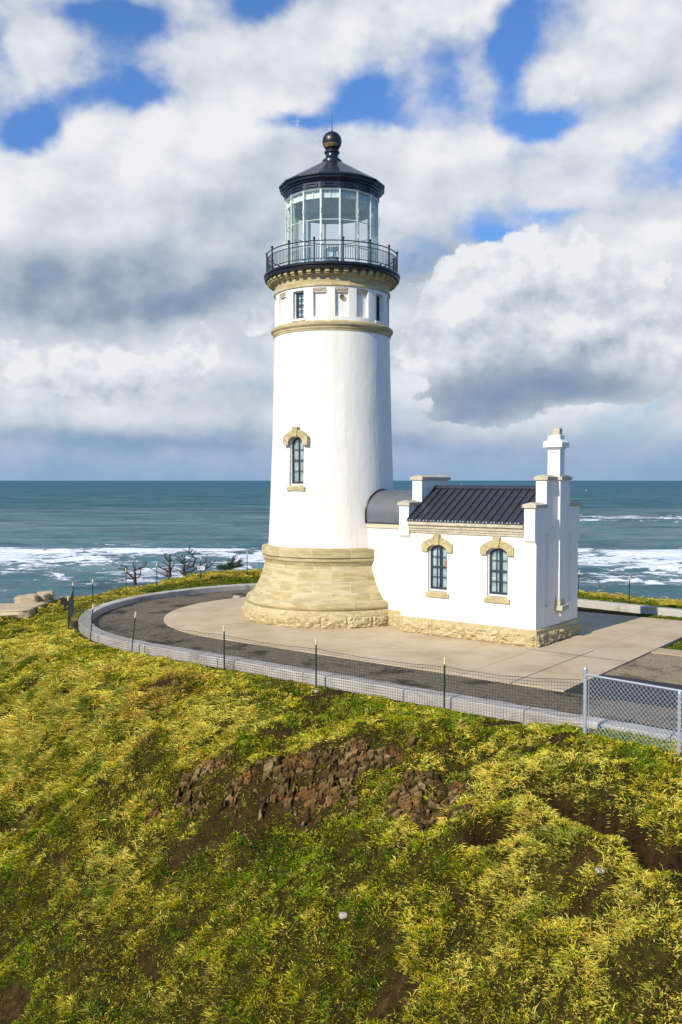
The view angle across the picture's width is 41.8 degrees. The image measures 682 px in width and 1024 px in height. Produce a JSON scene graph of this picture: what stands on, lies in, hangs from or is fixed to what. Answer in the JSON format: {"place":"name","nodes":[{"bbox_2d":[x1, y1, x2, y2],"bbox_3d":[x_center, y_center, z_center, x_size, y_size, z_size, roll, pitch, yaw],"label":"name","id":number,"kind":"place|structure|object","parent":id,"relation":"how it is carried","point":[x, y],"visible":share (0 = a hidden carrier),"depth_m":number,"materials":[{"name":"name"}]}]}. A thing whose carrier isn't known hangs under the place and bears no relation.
{"place":"outdoors","nodes":[
{"label":"outdoors","id":0,"kind":"place"},
{"bbox_2d":[0,567,681,1023],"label":"ground","id":1,"kind":"structure","parent":0,"point":[474,834],"depth_m":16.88,"materials":[{"name":"green plant"}]},
{"bbox_2d":[0,602,45,618],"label":"stone slab","id":2,"kind":"structure","parent":1,"relation":"on","point":[22,611],"depth_m":37.36,"materials":[{"name":"stone"}]},
{"bbox_2d":[14,594,38,603],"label":"stone slab","id":3,"kind":"structure","parent":2,"relation":"on","point":[26,598],"depth_m":38.85,"materials":[{"name":"stone"}]},
{"bbox_2d":[25,593,49,601],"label":"stone slab","id":4,"kind":"structure","parent":1,"relation":"on","point":[43,597],"depth_m":39.69,"materials":[{"name":"stone"}]},
{"bbox_2d":[37,591,53,599],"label":"stone slab","id":5,"kind":"structure","parent":4,"relation":"on","point":[51,596],"depth_m":40.26,"materials":[{"name":"stone"}]},
{"bbox_2d":[60,598,69,610],"bbox_3d":[-11.688,4.019,37.950,0.491,0.783,0.095,-1,2,-14],"label":"sign board","id":6,"kind":"object","parent":1,"relation":"on","point":[64,601],"visible":0.56,"depth_m":37.88,"materials":[{"name":"black metal"}]},
{"bbox_2d":[115,562,146,585],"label":"dead tree","id":7,"kind":"object","parent":1,"relation":"on","point":[134,571],"visible":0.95,"depth_m":45.05,"materials":[{"name":"brown wood"}]},
{"bbox_2d":[149,552,178,578],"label":"dead tree","id":8,"kind":"object","parent":1,"relation":"on","point":[169,574],"visible":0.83,"depth_m":46.43,"materials":[{"name":"brown wood"}]},
{"bbox_2d":[144,751,231,824],"bbox_3d":[-3.505,6.375,20.301,2.065,1.674,1.340,0,2,0],"label":"rock outcrop","id":9,"kind":"object","parent":1,"relation":"on","point":[210,766],"visible":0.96,"depth_m":20.32,"materials":[{"name":"brown stone"}]},
{"bbox_2d":[173,543,207,576],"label":"dead tree","id":10,"kind":"object","parent":1,"relation":"on","point":[184,561],"visible":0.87,"depth_m":46.98,"materials":[{"name":"grey wood"}]},
{"bbox_2d":[213,555,244,569],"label":"evergreen shrub","id":11,"kind":"object","parent":1,"relation":"on","point":[230,567],"visible":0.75,"depth_m":48.29,"materials":[{"name":"green plant"}]},
{"bbox_2d":[215,731,415,840],"bbox_3d":[-0.600,5.920,19.296,4.414,2.362,2.074,0,2,11],"label":"rock outcrop","id":12,"kind":"object","parent":1,"relation":"on","point":[362,759],"visible":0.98,"depth_m":19.18,"materials":[{"name":"brown stone"}]},
{"bbox_2d":[67,552,580,725],"bbox_3d":[-4.512,3.710,31.699,9.732,2.061,30.315,-1,2,-19],"label":"netting fence","id":13,"kind":"object","parent":1,"relation":"on","point":[71,612],"visible":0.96,"depth_m":24.48,"materials":[{"name":"black metal"}]},
{"bbox_2d":[197,566,204,569],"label":"notice sign","id":14,"kind":"object","parent":13,"relation":"attached to","point":[200,567],"visible":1,"depth_m":45.93,"materials":[{"name":"white paint"}]},
{"bbox_2d":[339,912,347,918],"bbox_3d":[0.045,7.342,16.247,0.176,0.098,0.145,0,2,0],"label":"loose stone","id":15,"kind":"object","parent":1,"relation":"on","point":[343,915],"visible":1,"depth_m":16.20,"materials":[{"name":"white stone"}]},
{"bbox_2d":[384,766,475,830],"bbox_3d":[1.783,5.772,17.902,2.038,0.955,1.789,1,2,15],"label":"rock outcrop","id":16,"kind":"object","parent":1,"relation":"on","point":[417,815],"visible":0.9,"depth_m":17.75,"materials":[{"name":"brown stone"}]},
{"bbox_2d":[594,867,604,873],"bbox_3d":[4.332,6.003,14.938,0.166,0.087,0.125,0,2,0],"label":"loose stone","id":17,"kind":"object","parent":1,"relation":"on","point":[599,869],"visible":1,"depth_m":14.90,"materials":[{"name":"white stone"}]},
{"bbox_2d":[577,570,681,605],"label":"netting fence","id":18,"kind":"object","parent":1,"relation":"on","point":[660,597],"visible":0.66,"depth_m":39.48,"materials":[{"name":"black metal"}]},
{"bbox_2d":[582,667,681,754],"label":"chain link fence","id":19,"kind":"object","parent":1,"relation":"on","point":[678,722],"visible":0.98,"depth_m":17.77,"materials":[{"name":"metal"}]},
{"bbox_2d":[0,481,681,602],"bbox_3d":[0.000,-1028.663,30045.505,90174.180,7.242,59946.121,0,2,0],"label":"sea","id":20,"kind":"structure","parent":0,"point":[58,538],"depth_m":947.64,"materials":[{"name":"liquid"}]},
{"bbox_2d":[0,0,681,480],"label":"sky","id":21,"kind":"structure","parent":0,"point":[526,155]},
{"bbox_2d":[92,589,681,731],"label":"road","id":22,"kind":"structure","parent":0,"point":[154,612],"depth_m":26.00,"materials":[{"name":"grey asphalt"}]},
{"bbox_2d":[78,583,681,742],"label":"kerb","id":23,"kind":"structure","parent":22,"relation":"on","point":[100,609],"depth_m":24.34,"materials":[{"name":"concrete"}]},
{"bbox_2d":[164,597,681,691],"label":"pavement","id":24,"kind":"structure","parent":0,"point":[600,644],"depth_m":29.28,"materials":[{"name":"concrete"}]},
{"bbox_2d":[241,109,399,628],"bbox_3d":[-0.357,-5.897,35.576,7.257,20.020,7.259,0,2,0],"label":"lighthouse","id":25,"kind":"object","parent":24,"relation":"on","point":[332,460],"visible":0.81,"depth_m":33.51,"materials":[{"name":"paint"}]},
{"bbox_2d":[285,195,290,264],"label":"lantern window","id":26,"kind":"structure","parent":25,"relation":"in","point":[287,227],"depth_m":35.05,"materials":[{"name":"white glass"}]},
{"bbox_2d":[289,207,290,263],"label":"lantern window","id":27,"kind":"structure","parent":25,"relation":"in","point":[290,207],"depth_m":35.74,"materials":[{"name":"white glass"}]},
{"bbox_2d":[283,427,309,490],"bbox_3d":[-1.595,-2.007,33.830,1.130,2.410,0.590,1,2,33],"label":"window","id":28,"kind":"structure","parent":25,"relation":"in","point":[298,438],"depth_m":33.83,"materials":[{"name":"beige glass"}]},
{"bbox_2d":[290,191,302,263],"bbox_3d":[-1.641,-10.758,34.202,0.751,2.935,0.211,2,3,44],"label":"lantern window","id":29,"kind":"structure","parent":25,"relation":"in","point":[293,224],"depth_m":34.41,"materials":[{"name":"white glass"}]},
{"bbox_2d":[295,212,298,262],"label":"lantern window","id":30,"kind":"structure","parent":25,"relation":"in","point":[296,220],"depth_m":36.39,"materials":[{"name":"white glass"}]},
{"bbox_2d":[292,291,304,321],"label":"window","id":31,"kind":"structure","parent":25,"relation":"in","point":[299,296],"depth_m":33.83,"materials":[{"name":"clear glass"}]},
{"bbox_2d":[298,213,310,261],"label":"lantern window","id":32,"kind":"structure","parent":25,"relation":"in","point":[309,223],"depth_m":36.84,"materials":[{"name":"white glass"}]},
{"bbox_2d":[302,188,319,261],"bbox_3d":[-1.087,-10.744,33.801,0.751,2.935,0.211,1,2,21],"label":"lantern window","id":33,"kind":"structure","parent":25,"relation":"in","point":[304,192],"depth_m":33.89,"materials":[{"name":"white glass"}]},
{"bbox_2d":[311,215,325,259],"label":"lantern window","id":34,"kind":"structure","parent":25,"relation":"in","point":[325,215],"depth_m":37.07,"materials":[{"name":"clear glass"}]},
{"bbox_2d":[320,188,339,260],"bbox_3d":[-0.420,-10.738,33.635,0.750,2.935,0.212,0,2,0],"label":"lantern window","id":35,"kind":"structure","parent":25,"relation":"in","point":[321,189],"depth_m":33.58,"materials":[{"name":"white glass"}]},
{"bbox_2d":[324,246,341,260],"bbox_3d":[-0.305,-9.941,35.324,0.720,1.160,0.720,0,2,0],"label":"beacon lamp","id":36,"kind":"object","parent":25,"relation":"on","point":[330,258],"visible":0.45,"depth_m":35.17,"materials":[{"name":"glass"}]},
{"bbox_2d":[341,215,342,257],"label":"lantern window","id":37,"kind":"structure","parent":25,"relation":"in","point":[341,215],"depth_m":37.04,"materials":[{"name":"white metal"}]},
{"bbox_2d":[339,188,357,260],"bbox_3d":[0.254,-10.742,33.751,0.751,2.935,0.211,-1,2,-24],"label":"lantern window","id":38,"kind":"structure","parent":25,"relation":"in","point":[340,189],"depth_m":33.58,"materials":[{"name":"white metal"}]},
{"bbox_2d":[344,222,358,261],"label":"lantern window","id":39,"kind":"structure","parent":25,"relation":"in","point":[358,222],"depth_m":36.88,"materials":[{"name":"white metal"}]},
{"bbox_2d":[355,190,370,261],"bbox_3d":[0.837,-10.755,34.109,0.211,2.935,0.751,2,3,44],"label":"lantern window","id":40,"kind":"structure","parent":25,"relation":"in","point":[356,201],"depth_m":33.88,"materials":[{"name":"white metal"}]},
{"bbox_2d":[358,209,367,262],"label":"lantern window","id":41,"kind":"structure","parent":25,"relation":"in","point":[367,209],"depth_m":36.30,"materials":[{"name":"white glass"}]},
{"bbox_2d":[368,195,377,262],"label":"lantern window","id":42,"kind":"structure","parent":25,"relation":"in","point":[370,226],"depth_m":34.34,"materials":[{"name":"white metal"}]},
{"bbox_2d":[372,216,373,263],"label":"lantern window","id":43,"kind":"structure","parent":25,"relation":"in","point":[373,216],"depth_m":36.09,"materials":[{"name":"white glass"}]},
{"bbox_2d":[374,200,379,264],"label":"lantern window","id":44,"kind":"structure","parent":25,"relation":"in","point":[376,218],"depth_m":34.97,"materials":[{"name":"white glass"}]},
{"bbox_2d":[375,295,384,324],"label":"window","id":45,"kind":"structure","parent":25,"relation":"in","point":[377,296],"depth_m":34.40,"materials":[{"name":"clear glass"}]},
{"bbox_2d":[365,428,581,647],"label":"service building","id":46,"kind":"structure","parent":24,"relation":"on","point":[493,563],"depth_m":30.36,"materials":[{"name":"white paint"}]},
{"bbox_2d":[421,534,452,598],"bbox_3d":[3.444,1.865,31.079,1.230,2.190,0.550,2,3,38],"label":"window","id":47,"kind":"structure","parent":46,"relation":"in","point":[438,547],"depth_m":31.09,"materials":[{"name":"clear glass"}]},
{"bbox_2d":[480,537,513,603],"bbox_3d":[5.273,1.916,29.669,1.230,2.190,0.550,2,3,38],"label":"window","id":48,"kind":"structure","parent":46,"relation":"in","point":[498,551],"depth_m":29.66,"materials":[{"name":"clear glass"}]},
{"bbox_2d":[565,674,681,709],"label":"asphalt path","id":49,"kind":"structure","parent":0,"point":[644,689],"depth_m":22.83,"materials":[{"name":"grey asphalt"}]},
{"bbox_2d":[605,653,681,684],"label":"gravel ground","id":50,"kind":"structure","parent":0,"point":[663,668],"depth_m":25.56,"materials":[{"name":"grey gravel"}]},
{"bbox_2d":[651,648,681,655],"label":"concrete path","id":51,"kind":"structure","parent":0,"point":[668,651],"depth_m":28.11,"materials":[{"name":"beige concrete"}]}
]}

